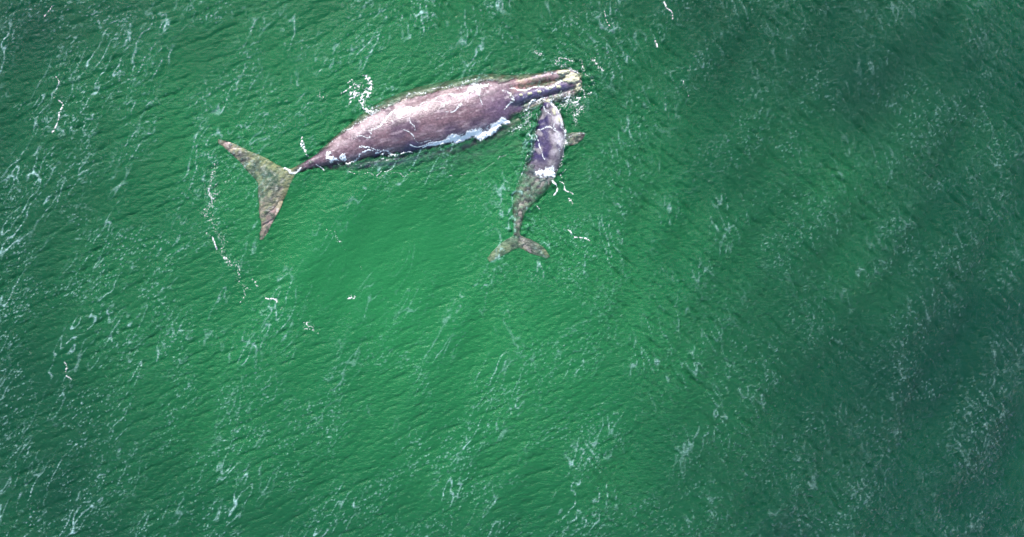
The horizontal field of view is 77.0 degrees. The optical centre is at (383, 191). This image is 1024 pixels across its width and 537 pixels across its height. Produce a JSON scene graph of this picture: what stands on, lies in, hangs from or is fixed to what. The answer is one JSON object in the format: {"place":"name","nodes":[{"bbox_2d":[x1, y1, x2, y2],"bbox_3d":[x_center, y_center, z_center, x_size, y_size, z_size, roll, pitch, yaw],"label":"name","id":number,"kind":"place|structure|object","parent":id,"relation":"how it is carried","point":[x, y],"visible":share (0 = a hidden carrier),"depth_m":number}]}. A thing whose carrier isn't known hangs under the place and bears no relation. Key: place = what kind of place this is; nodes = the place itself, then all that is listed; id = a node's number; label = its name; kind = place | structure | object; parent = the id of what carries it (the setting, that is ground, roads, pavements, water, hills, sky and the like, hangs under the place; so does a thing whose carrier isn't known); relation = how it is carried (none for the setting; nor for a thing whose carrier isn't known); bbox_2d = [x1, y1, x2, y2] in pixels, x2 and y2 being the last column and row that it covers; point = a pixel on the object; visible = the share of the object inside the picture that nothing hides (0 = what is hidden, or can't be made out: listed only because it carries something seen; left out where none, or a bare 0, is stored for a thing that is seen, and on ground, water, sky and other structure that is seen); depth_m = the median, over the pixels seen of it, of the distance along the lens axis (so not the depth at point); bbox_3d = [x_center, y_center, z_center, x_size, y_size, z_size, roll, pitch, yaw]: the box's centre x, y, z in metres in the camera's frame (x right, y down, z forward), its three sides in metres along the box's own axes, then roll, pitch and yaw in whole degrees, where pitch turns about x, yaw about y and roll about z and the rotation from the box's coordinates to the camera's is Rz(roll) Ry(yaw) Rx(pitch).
{"place":"outdoors","nodes":[
{"label":"outdoors","id":0,"kind":"place"},
{"bbox_2d":[0,0,1023,536],"bbox_3d":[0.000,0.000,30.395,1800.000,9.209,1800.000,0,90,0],"label":"water","id":1,"kind":"structure","parent":0,"point":[866,290],"depth_m":26.00},
{"bbox_2d":[341,75,376,114],"bbox_3d":[-1.538,-3.978,25.990,2.580,0.168,1.860,0,90,0],"label":"foam","id":2,"kind":"object","parent":1,"relation":"on","point":[367,96],"visible":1,"depth_m":25.99},
{"bbox_2d":[322,145,410,173],"bbox_3d":[-0.769,-1.282,25.903,4.100,0.499,1.300,0,90,0],"label":"foam","id":3,"kind":"object","parent":1,"relation":"on","point":[332,158],"visible":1,"depth_m":25.84},
{"bbox_2d":[218,57,582,239],"bbox_3d":[1.050,-2.419,26.800,15.316,2.696,4.555,-18,90,0],"label":"whale","id":4,"kind":"object","parent":1,"relation":"on","point":[432,115],"visible":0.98,"depth_m":26.01},
{"bbox_2d":[361,83,487,141],"bbox_3d":[1.383,-2.981,25.768,7.531,0.641,2.209,-27,90,0],"label":"foam","id":5,"kind":"object","parent":4,"relation":"on","point":[473,87],"visible":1,"depth_m":25.66},
{"bbox_2d":[502,80,561,107],"bbox_3d":[6.367,-4.248,25.920,3.279,0.384,1.659,-14,90,0],"label":"foam","id":6,"kind":"object","parent":4,"relation":"on","point":[530,88],"visible":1,"depth_m":25.92},
{"bbox_2d":[410,117,509,147],"bbox_3d":[3.206,-2.217,25.877,4.341,0.510,0.790,-17,90,0],"label":"foam","id":7,"kind":"object","parent":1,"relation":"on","point":[479,134],"visible":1,"depth_m":25.88},
{"bbox_2d":[487,98,584,261],"bbox_3d":[6.468,-0.225,26.417,2.472,1.464,7.213,17,90,0],"label":"whale calf","id":8,"kind":"object","parent":1,"relation":"on","point":[551,150],"visible":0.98,"depth_m":26.01},
{"bbox_2d":[535,166,554,177],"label":"foam","id":9,"kind":"object","parent":8,"relation":"on","point":[547,172],"visible":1,"depth_m":25.87},
{"bbox_2d":[536,99,565,159],"bbox_3d":[6.888,-2.611,25.885,1.401,0.431,2.613,-12,90,0],"label":"foam","id":10,"kind":"object","parent":8,"relation":"on","point":[553,126],"visible":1,"depth_m":25.90},
{"bbox_2d":[537,175,570,208],"bbox_3d":[7.076,-0.099,26.011,1.600,0.229,1.680,0,90,0],"label":"foam","id":11,"kind":"object","parent":1,"relation":"on","point":[557,188],"visible":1,"depth_m":26.02},
{"bbox_2d":[526,52,596,110],"bbox_3d":[7.510,-4.524,26.012,3.090,0.284,2.759,7,90,0],"label":"foam","id":12,"kind":"object","parent":1,"relation":"on","point":[564,98],"visible":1,"depth_m":25.98}
]}

